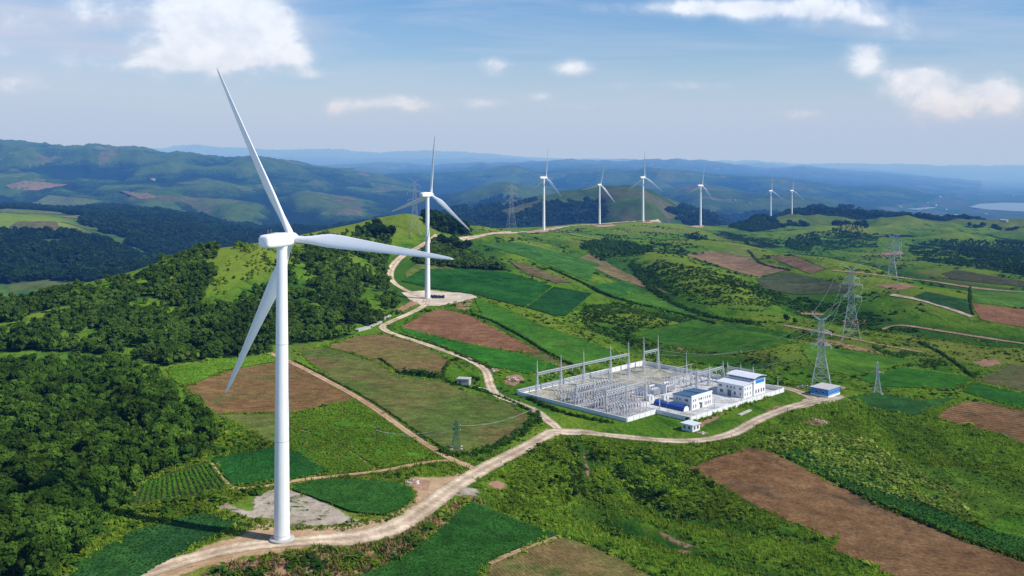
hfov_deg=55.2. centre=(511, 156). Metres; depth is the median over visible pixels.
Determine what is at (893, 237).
lattice pylon
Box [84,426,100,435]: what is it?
broadleaf tree
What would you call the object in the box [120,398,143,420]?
broadleaf tree
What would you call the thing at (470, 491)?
ground
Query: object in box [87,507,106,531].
broadleaf tree
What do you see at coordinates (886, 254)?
ground
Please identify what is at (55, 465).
broadleaf tree
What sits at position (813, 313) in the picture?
ground
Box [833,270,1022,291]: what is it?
path
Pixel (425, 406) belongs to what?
field
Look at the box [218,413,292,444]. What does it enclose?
field
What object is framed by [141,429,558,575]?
road
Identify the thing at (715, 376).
perimeter wall
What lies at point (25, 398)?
broadleaf tree
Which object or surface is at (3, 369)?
broadleaf tree
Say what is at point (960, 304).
field
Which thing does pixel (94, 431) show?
broadleaf tree
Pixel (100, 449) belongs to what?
broadleaf tree
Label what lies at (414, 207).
lattice pylon
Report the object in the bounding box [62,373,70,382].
broadleaf tree
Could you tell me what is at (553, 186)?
wind turbine
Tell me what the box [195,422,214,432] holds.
broadleaf tree
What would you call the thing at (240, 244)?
hillside scrub
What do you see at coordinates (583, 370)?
gantry
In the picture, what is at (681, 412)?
pavement
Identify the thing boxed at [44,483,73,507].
broadleaf tree
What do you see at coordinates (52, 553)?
broadleaf tree
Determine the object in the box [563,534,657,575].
hedge
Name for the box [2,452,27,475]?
broadleaf tree
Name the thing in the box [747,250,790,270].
hedge
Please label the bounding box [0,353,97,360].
field
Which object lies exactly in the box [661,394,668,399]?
equipment cabinet
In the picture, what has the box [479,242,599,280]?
field
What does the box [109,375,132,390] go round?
broadleaf tree
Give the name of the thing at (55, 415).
broadleaf tree
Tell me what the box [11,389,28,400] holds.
broadleaf tree
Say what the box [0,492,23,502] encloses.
broadleaf tree
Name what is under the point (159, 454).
broadleaf tree
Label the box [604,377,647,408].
gantry
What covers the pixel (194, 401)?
broadleaf tree
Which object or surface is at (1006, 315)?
field
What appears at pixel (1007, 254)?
hillside woodland
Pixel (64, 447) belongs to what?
broadleaf tree
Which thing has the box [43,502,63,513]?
broadleaf tree
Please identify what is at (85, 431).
broadleaf tree
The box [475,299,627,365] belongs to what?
field
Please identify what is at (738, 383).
control building
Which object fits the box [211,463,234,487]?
path
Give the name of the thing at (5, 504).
broadleaf tree
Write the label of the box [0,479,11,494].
broadleaf tree
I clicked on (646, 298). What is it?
field
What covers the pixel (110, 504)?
broadleaf tree
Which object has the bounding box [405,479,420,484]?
rubble pile
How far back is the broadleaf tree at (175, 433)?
338.28 m
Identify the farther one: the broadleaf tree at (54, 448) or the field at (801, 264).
the field at (801, 264)
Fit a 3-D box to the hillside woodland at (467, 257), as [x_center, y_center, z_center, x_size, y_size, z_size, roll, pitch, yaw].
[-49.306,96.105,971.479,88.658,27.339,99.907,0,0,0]
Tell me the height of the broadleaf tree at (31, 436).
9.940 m
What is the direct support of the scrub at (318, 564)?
on the terrain at (324, 185)
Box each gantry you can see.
[535,342,630,395]
[574,380,595,400]
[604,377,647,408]
[642,340,659,371]
[695,364,724,388]
[726,363,753,376]
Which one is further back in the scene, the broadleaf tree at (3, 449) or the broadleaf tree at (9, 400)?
the broadleaf tree at (9, 400)
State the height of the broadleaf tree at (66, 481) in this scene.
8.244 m
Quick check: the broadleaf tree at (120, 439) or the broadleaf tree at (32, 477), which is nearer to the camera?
the broadleaf tree at (32, 477)
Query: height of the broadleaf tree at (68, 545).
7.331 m
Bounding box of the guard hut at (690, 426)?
[680,420,700,431]
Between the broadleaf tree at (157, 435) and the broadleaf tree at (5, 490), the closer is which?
the broadleaf tree at (5, 490)
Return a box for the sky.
[0,0,1023,160]
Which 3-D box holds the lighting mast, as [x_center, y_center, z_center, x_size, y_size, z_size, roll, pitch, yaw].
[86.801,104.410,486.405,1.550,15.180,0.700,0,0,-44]
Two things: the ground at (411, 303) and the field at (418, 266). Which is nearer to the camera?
the ground at (411, 303)
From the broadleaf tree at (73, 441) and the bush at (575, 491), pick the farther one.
the broadleaf tree at (73, 441)
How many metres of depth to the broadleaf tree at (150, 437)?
340.05 m
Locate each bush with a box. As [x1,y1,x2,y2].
[564,489,570,496]
[572,488,579,495]
[661,484,668,493]
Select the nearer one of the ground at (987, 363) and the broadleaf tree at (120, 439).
the broadleaf tree at (120, 439)
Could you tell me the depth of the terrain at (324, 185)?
1416.78 m
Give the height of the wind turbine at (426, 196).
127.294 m
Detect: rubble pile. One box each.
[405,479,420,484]
[506,377,518,381]
[809,419,827,424]
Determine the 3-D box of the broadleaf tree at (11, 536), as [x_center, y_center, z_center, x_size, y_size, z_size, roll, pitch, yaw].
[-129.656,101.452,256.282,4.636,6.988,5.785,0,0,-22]
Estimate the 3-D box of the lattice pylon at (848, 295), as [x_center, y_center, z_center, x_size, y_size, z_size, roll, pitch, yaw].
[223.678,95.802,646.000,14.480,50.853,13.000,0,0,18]
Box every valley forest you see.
[0,201,471,282]
[438,193,1023,230]
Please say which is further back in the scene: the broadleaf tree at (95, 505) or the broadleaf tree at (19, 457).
the broadleaf tree at (19, 457)
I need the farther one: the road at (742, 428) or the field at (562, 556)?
the road at (742, 428)
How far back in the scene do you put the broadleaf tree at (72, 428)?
354.05 m
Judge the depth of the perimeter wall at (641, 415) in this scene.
419.82 m
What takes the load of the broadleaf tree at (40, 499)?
on the terrain at (324, 185)
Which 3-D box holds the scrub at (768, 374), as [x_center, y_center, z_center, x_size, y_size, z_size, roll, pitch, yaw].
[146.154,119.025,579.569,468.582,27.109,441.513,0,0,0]
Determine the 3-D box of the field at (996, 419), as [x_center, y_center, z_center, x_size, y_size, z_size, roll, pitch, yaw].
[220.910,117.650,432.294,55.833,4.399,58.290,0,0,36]
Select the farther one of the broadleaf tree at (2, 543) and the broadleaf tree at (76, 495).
the broadleaf tree at (76, 495)
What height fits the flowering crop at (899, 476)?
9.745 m
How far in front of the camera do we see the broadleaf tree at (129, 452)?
314.69 m
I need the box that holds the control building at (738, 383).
[716,370,766,398]
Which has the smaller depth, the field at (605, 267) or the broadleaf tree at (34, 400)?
the broadleaf tree at (34, 400)
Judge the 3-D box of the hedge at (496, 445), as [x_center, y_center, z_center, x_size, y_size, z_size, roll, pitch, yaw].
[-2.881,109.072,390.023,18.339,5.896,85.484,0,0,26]
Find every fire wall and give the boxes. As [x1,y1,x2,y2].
[635,385,644,394]
[651,382,666,393]
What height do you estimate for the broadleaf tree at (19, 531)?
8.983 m
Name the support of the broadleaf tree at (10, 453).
on the terrain at (324, 185)
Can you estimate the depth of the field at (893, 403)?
453.05 m
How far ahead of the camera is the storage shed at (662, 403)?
438.88 m
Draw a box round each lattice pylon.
[407,179,420,233]
[450,419,462,448]
[505,180,517,231]
[810,314,831,388]
[841,264,862,339]
[872,361,883,394]
[885,234,899,280]
[894,234,900,257]
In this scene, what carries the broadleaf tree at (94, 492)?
on the terrain at (324, 185)
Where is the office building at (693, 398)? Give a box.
[672,388,711,410]
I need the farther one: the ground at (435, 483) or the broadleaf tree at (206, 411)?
the broadleaf tree at (206, 411)
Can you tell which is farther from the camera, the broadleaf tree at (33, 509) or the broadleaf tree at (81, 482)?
the broadleaf tree at (81, 482)
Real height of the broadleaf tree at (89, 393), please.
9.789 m
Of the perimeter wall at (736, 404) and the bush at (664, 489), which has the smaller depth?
the bush at (664, 489)
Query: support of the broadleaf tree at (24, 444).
on the terrain at (324, 185)
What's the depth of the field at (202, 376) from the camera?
484.82 m
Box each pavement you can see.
[569,367,773,414]
[667,409,696,416]
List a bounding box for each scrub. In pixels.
[49,388,274,575]
[67,396,1023,575]
[111,482,269,526]
[202,240,304,303]
[210,499,477,575]
[302,295,1023,446]
[455,225,1023,318]
[494,434,757,519]
[564,438,586,491]
[580,239,703,254]
[581,301,694,350]
[604,451,670,509]
[633,259,786,311]
[633,448,688,486]
[714,232,782,245]
[769,290,920,332]
[804,228,878,249]
[869,345,952,366]
[905,244,1023,274]
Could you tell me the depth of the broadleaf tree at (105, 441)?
338.10 m
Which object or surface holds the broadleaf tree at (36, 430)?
on the terrain at (324, 185)
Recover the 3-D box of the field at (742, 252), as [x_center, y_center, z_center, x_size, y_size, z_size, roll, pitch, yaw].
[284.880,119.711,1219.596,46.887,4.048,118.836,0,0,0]
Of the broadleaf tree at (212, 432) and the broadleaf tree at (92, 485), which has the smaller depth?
the broadleaf tree at (92, 485)
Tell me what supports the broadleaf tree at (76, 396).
on the terrain at (324, 185)
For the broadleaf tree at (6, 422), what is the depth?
371.97 m
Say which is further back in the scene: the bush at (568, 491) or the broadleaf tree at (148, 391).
the broadleaf tree at (148, 391)
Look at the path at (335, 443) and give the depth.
361.98 m
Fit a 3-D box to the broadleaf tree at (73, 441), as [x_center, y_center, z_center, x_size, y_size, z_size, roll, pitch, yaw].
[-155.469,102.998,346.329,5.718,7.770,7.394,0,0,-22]
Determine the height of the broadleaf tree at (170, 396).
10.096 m
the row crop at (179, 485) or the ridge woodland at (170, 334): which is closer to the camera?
the row crop at (179, 485)
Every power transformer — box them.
[647,384,659,394]
[663,381,674,391]
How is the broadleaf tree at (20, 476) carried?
on the terrain at (324, 185)
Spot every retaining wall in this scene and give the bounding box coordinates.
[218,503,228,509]
[354,326,370,331]
[738,409,751,415]
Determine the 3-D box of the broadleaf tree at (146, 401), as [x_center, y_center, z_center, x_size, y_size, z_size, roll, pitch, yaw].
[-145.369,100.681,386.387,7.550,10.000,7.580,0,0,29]
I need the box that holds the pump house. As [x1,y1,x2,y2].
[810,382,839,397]
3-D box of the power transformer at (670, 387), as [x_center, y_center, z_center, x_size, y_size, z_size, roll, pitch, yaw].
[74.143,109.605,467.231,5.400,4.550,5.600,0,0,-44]
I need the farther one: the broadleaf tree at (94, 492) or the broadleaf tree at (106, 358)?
the broadleaf tree at (106, 358)
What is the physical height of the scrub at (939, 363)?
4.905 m
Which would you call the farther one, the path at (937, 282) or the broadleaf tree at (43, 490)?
the path at (937, 282)
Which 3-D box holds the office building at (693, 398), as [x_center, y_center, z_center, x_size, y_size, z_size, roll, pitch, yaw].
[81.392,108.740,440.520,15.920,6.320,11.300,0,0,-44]
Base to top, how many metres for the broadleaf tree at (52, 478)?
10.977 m
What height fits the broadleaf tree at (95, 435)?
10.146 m
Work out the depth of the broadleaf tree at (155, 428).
347.57 m
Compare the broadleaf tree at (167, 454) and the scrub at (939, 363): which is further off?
the scrub at (939, 363)
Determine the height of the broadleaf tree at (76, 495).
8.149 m
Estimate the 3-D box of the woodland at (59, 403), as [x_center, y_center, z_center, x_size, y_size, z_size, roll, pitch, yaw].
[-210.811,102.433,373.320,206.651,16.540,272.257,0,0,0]
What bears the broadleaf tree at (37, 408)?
on the terrain at (324, 185)
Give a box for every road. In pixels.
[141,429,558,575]
[379,300,560,428]
[387,234,436,297]
[458,219,661,240]
[544,397,836,442]
[775,385,817,398]
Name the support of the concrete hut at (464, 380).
on the terrain at (324, 185)
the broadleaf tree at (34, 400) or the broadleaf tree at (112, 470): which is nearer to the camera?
the broadleaf tree at (112, 470)
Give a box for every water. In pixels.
[909,207,935,209]
[970,203,1023,210]
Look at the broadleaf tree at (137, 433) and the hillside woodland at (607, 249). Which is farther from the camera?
the hillside woodland at (607, 249)
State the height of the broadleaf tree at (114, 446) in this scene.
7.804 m
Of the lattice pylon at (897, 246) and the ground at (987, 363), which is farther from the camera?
the lattice pylon at (897, 246)
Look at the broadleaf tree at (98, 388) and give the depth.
414.93 m
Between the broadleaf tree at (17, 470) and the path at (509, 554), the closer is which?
the path at (509, 554)
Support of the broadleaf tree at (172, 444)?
on the terrain at (324, 185)
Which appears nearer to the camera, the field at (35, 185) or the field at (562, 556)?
the field at (562, 556)
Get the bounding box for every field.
[0,195,101,213]
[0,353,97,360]
[6,180,66,189]
[10,221,58,228]
[60,221,167,239]
[69,512,244,575]
[121,191,156,198]
[130,462,222,506]
[166,354,274,385]
[186,362,354,413]
[213,448,330,484]
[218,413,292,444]
[291,427,374,474]
[291,479,413,513]
[294,400,430,467]
[297,347,528,451]
[330,334,447,375]
[351,501,557,575]
[401,327,556,373]
[402,269,551,306]
[403,309,539,352]
[405,262,454,277]
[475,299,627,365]
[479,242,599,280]
[482,536,650,575]
[508,260,569,281]
[524,353,571,370]
[527,287,591,315]
[578,253,669,293]
[592,281,639,296]
[618,292,711,315]
[633,318,794,354]
[687,251,789,276]
[690,447,1023,575]
[719,247,761,258]
[756,273,856,294]
[770,252,839,268]
[770,256,825,272]
[774,448,1023,554]
[798,343,916,375]
[849,392,952,414]
[858,367,970,388]
[912,466,1023,522]
[913,291,969,312]
[936,402,1023,443]
[942,270,1023,286]
[963,382,1023,406]
[970,288,1023,306]
[973,304,1023,326]
[977,364,1023,390]
[983,513,1023,537]
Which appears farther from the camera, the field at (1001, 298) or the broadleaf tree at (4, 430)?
the field at (1001, 298)
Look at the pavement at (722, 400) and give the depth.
455.23 m
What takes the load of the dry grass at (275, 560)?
on the terrain at (324, 185)
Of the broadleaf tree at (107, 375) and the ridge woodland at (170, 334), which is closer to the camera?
the broadleaf tree at (107, 375)
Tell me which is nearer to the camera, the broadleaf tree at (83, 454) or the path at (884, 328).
the broadleaf tree at (83, 454)
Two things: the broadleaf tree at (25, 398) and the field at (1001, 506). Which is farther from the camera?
the broadleaf tree at (25, 398)
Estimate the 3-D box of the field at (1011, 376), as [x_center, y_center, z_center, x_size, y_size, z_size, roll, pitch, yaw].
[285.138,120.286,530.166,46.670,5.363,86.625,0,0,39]
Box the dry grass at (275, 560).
[200,494,485,575]
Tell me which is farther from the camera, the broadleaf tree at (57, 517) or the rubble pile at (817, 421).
the rubble pile at (817, 421)
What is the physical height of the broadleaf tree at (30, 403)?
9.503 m
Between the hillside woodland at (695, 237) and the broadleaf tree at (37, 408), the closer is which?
the broadleaf tree at (37, 408)
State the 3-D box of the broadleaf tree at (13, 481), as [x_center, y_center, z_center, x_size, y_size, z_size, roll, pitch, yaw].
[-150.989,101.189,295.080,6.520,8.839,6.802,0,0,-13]
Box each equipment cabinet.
[645,394,653,400]
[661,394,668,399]
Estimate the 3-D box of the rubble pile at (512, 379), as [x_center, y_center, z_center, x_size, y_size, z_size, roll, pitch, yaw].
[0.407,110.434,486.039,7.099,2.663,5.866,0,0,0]
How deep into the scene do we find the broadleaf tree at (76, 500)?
280.15 m
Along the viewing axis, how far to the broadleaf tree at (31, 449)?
329.10 m
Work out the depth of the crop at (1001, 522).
315.46 m
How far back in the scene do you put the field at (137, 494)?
307.65 m
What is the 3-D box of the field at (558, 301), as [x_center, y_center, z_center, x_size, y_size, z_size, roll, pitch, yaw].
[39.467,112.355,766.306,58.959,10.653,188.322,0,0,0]
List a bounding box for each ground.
[156,471,466,575]
[397,300,417,311]
[402,290,476,305]
[406,477,429,489]
[453,300,471,310]
[455,487,479,495]
[488,481,504,489]
[504,374,523,385]
[527,226,559,232]
[527,365,685,402]
[568,391,669,417]
[583,456,588,475]
[593,224,615,226]
[660,533,692,547]
[700,413,722,426]
[779,395,843,408]
[798,311,823,314]
[804,417,825,425]
[815,338,879,352]
[843,318,864,324]
[874,283,913,290]
[879,251,903,255]
[973,358,1001,366]
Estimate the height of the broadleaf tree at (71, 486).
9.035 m
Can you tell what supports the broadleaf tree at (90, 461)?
on the terrain at (324, 185)
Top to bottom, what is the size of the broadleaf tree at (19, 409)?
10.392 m
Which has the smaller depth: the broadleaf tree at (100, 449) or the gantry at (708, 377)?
the broadleaf tree at (100, 449)
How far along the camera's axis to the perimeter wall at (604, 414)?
434.02 m
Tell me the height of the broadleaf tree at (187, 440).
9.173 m
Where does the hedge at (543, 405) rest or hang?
on the terrain at (324, 185)
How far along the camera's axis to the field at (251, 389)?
443.90 m
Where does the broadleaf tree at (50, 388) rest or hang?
on the terrain at (324, 185)
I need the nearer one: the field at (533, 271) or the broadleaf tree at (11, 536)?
the broadleaf tree at (11, 536)
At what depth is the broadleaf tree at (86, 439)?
338.65 m
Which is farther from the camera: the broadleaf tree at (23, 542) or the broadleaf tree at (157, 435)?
the broadleaf tree at (157, 435)
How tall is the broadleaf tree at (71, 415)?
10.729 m
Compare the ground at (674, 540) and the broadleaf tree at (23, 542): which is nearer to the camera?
the broadleaf tree at (23, 542)
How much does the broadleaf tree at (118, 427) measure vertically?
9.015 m
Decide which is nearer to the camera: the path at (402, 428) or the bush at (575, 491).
the bush at (575, 491)
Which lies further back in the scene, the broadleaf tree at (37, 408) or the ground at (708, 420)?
the ground at (708, 420)
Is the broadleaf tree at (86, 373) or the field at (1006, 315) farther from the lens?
the field at (1006, 315)
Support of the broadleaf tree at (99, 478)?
on the terrain at (324, 185)
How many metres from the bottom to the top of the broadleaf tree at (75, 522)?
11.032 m
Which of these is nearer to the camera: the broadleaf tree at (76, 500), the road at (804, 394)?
the broadleaf tree at (76, 500)
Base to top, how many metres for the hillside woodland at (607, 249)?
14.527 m
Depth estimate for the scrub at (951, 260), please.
1315.16 m
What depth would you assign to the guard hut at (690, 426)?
399.92 m
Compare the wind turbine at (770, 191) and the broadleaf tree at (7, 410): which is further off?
the wind turbine at (770, 191)
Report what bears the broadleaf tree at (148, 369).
on the terrain at (324, 185)
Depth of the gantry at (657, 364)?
512.33 m
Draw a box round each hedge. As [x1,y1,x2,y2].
[293,360,450,451]
[377,357,399,373]
[400,367,439,378]
[402,333,491,368]
[435,408,543,456]
[440,360,530,410]
[471,313,573,364]
[526,396,613,422]
[549,268,716,323]
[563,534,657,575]
[628,261,761,325]
[693,395,772,422]
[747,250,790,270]
[747,444,1023,561]
[918,341,975,377]
[967,285,974,314]
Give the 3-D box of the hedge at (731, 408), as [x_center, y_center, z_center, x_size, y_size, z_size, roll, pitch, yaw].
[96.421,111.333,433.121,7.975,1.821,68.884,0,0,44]
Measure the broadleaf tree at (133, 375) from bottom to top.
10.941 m
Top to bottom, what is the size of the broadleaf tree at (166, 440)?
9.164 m
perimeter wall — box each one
[517,360,643,394]
[518,391,626,421]
[627,409,655,421]
[644,361,783,389]
[656,409,690,420]
[691,388,783,420]
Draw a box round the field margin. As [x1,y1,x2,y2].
[0,289,1023,575]
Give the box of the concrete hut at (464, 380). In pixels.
[456,377,471,384]
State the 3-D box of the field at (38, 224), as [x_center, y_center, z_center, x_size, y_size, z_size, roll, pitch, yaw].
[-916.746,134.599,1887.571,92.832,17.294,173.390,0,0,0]
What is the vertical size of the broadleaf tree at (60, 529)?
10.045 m
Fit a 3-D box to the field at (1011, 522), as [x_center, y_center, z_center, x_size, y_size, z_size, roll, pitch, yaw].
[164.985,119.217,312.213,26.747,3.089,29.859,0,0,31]
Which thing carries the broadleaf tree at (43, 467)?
on the terrain at (324, 185)
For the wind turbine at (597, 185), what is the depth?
1648.81 m
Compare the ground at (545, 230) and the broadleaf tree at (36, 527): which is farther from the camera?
the ground at (545, 230)
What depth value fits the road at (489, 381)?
512.99 m
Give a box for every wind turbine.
[217,68,453,543]
[391,137,469,298]
[532,153,560,229]
[583,165,613,224]
[629,157,661,221]
[689,165,712,225]
[761,190,783,215]
[783,173,804,213]
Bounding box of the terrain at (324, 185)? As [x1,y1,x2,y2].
[0,139,1023,575]
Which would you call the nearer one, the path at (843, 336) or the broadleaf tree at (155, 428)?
the broadleaf tree at (155, 428)
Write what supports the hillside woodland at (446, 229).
on the terrain at (324, 185)
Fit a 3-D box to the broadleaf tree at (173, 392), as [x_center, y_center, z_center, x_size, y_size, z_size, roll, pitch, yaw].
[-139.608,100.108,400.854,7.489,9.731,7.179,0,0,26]
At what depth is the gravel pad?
285.76 m
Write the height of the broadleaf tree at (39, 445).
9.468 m
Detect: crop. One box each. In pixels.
[138,461,226,503]
[169,353,274,384]
[757,426,975,518]
[984,514,1023,538]
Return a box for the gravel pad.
[224,490,357,526]
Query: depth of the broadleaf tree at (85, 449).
329.23 m
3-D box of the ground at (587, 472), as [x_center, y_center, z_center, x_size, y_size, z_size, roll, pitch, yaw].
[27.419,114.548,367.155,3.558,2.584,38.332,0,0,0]
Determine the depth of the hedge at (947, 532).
320.16 m
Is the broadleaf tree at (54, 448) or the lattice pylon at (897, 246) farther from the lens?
the lattice pylon at (897, 246)
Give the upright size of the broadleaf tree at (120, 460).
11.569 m
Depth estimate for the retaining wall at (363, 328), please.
600.29 m
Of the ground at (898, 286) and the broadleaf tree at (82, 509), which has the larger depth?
the ground at (898, 286)
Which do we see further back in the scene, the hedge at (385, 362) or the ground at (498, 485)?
the hedge at (385, 362)
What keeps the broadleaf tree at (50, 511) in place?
on the terrain at (324, 185)
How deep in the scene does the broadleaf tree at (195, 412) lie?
374.55 m
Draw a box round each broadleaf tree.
[0,366,9,375]
[0,394,8,413]
[0,425,10,439]
[0,437,21,452]
[0,444,16,453]
[0,454,11,469]
[0,471,8,479]
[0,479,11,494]
[0,485,9,495]
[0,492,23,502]
[0,498,11,513]
[0,514,14,537]
[0,524,16,543]
[0,537,4,551]
[0,541,25,574]
[0,556,7,573]
[1,396,16,412]
[1,404,14,415]
[1,419,11,426]
[2,451,13,455]
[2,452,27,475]
[4,428,27,438]
[4,462,23,475]
[4,501,26,524]
[6,534,14,541]
[7,368,20,379]
[7,478,17,484]
[7,510,26,525]
[8,364,20,370]
[8,483,26,495]
[9,465,22,478]
[10,438,31,452]
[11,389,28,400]
[12,404,34,415]
[13,523,25,538]
[15,558,29,574]
[16,412,43,431]
[17,471,31,492]
[17,537,33,564]
[18,365,29,374]
[18,515,34,524]
[19,395,33,402]
[20,490,35,500]
[21,460,38,473]
[21,473,38,490]
[23,401,37,405]
[23,431,37,442]
[23,499,45,516]
[23,517,54,542]
[25,445,38,454]
[25,481,43,492]
[25,493,44,503]
[26,404,48,412]
[26,532,67,569]
[26,536,57,567]
[27,398,38,403]
[27,452,51,466]
[28,383,44,394]
[30,454,52,464]
[31,423,46,432]
[31,436,42,446]
[31,442,49,451]
[32,378,46,383]
[33,497,45,507]
[35,486,48,493]
[36,459,52,476]
[36,561,59,575]
[37,410,50,420]
[38,425,56,433]
[38,432,53,441]
[38,472,63,486]
[39,441,61,453]
[40,402,50,410]
[40,417,59,426]
[40,437,54,443]
[41,509,54,517]
[43,383,61,396]
[43,446,59,453]
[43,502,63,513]
[43,512,67,525]
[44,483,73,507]
[45,467,74,481]
[46,373,57,381]
[47,450,62,462]
[48,431,65,441]
[50,413,58,424]
[50,522,73,543]
[52,379,67,385]
[52,460,60,468]
[53,374,63,380]
[56,420,72,430]
[56,454,83,476]
[57,409,80,423]
[59,442,72,454]
[59,540,72,558]
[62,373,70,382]
[62,502,74,516]
[63,425,78,434]
[63,431,81,441]
[63,479,72,483]
[63,483,78,494]
[65,510,92,550]
[66,437,79,450]
[67,421,81,428]
[69,372,87,383]
[69,402,84,411]
[70,391,87,403]
[71,470,79,480]
[71,527,89,552]
[72,489,91,502]
[72,497,80,510]
[74,461,87,476]
[75,435,86,451]
[76,479,90,487]
[76,507,88,513]
[77,428,91,437]
[77,487,100,502]
[78,435,94,451]
[78,451,90,457]
[79,408,95,418]
[79,468,90,479]
[80,445,92,455]
[81,370,96,376]
[81,392,95,398]
[81,482,103,500]
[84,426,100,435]
[85,456,99,468]
[85,472,109,488]
[87,429,102,435]
[87,432,110,446]
[87,453,107,466]
[87,502,100,508]
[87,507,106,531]
[88,444,106,456]
[89,463,104,472]
[90,423,99,427]
[92,384,105,398]
[93,468,110,486]
[94,437,111,450]
[97,367,116,383]
[97,409,112,423]
[97,453,128,475]
[98,354,111,362]
[99,421,114,431]
[103,351,118,359]
[104,495,119,514]
[106,433,118,444]
[106,464,120,484]
[108,443,121,451]
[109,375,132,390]
[109,445,138,479]
[111,423,122,432]
[112,420,129,428]
[114,383,131,399]
[116,434,128,445]
[118,395,132,401]
[118,400,140,420]
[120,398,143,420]
[120,466,131,481]
[122,435,151,455]
[125,368,141,383]
[129,428,144,439]
[129,456,144,470]
[134,394,145,398]
[139,387,156,395]
[139,456,158,476]
[140,398,150,413]
[141,365,154,375]
[141,434,153,441]
[145,393,161,408]
[149,383,160,389]
[149,422,165,434]
[149,448,170,473]
[152,435,166,448]
[153,378,166,385]
[153,410,172,421]
[153,432,164,439]
[159,393,177,408]
[161,437,177,448]
[163,424,180,433]
[163,448,170,469]
[164,442,178,450]
[165,426,191,442]
[165,446,179,467]
[166,390,179,401]
[168,414,180,424]
[177,434,198,454]
[178,418,191,429]
[186,393,204,408]
[191,407,209,419]
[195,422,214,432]
[196,406,212,419]
[196,434,209,456]
[197,419,222,447]
[783,314,790,322]
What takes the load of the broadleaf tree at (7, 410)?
on the terrain at (324, 185)
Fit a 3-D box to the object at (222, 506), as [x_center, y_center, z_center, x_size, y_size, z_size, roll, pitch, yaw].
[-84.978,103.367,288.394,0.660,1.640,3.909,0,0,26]
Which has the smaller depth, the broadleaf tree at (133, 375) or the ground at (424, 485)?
the ground at (424, 485)
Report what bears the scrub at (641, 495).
on the terrain at (324, 185)
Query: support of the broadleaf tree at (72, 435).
on the terrain at (324, 185)
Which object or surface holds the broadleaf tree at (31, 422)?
on the terrain at (324, 185)
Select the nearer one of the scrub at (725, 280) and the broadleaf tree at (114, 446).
the broadleaf tree at (114, 446)
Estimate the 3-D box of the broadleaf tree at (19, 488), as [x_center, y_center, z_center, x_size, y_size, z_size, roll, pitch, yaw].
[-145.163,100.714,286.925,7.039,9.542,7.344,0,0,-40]
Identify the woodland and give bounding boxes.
[0,222,401,363]
[0,352,216,575]
[414,238,506,268]
[424,216,472,234]
[579,238,653,259]
[684,231,707,239]
[728,213,786,231]
[783,232,823,250]
[831,221,868,238]
[912,238,1023,273]
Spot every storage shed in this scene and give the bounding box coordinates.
[654,399,668,407]
[667,402,688,411]
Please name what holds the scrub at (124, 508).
on the terrain at (324, 185)
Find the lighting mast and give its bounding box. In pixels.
[686,351,687,381]
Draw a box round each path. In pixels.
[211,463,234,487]
[224,460,469,489]
[268,352,477,468]
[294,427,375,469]
[488,535,561,563]
[783,325,920,351]
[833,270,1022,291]
[882,325,1023,343]
[890,294,971,316]
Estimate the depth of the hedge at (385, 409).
423.29 m
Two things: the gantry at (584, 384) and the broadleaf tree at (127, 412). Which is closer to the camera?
the broadleaf tree at (127, 412)
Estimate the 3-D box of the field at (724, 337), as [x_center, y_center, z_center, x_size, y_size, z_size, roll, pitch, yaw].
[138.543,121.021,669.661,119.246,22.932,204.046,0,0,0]
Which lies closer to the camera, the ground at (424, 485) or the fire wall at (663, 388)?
the ground at (424, 485)
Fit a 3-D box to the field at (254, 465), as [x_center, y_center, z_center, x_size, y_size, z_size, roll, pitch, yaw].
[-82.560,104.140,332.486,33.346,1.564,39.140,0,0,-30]
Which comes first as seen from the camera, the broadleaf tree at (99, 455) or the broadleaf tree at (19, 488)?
the broadleaf tree at (19, 488)
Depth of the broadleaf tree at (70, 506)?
277.15 m
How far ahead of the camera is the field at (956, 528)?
322.98 m
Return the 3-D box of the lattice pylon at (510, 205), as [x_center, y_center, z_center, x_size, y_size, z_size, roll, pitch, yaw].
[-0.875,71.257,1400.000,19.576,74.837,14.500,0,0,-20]

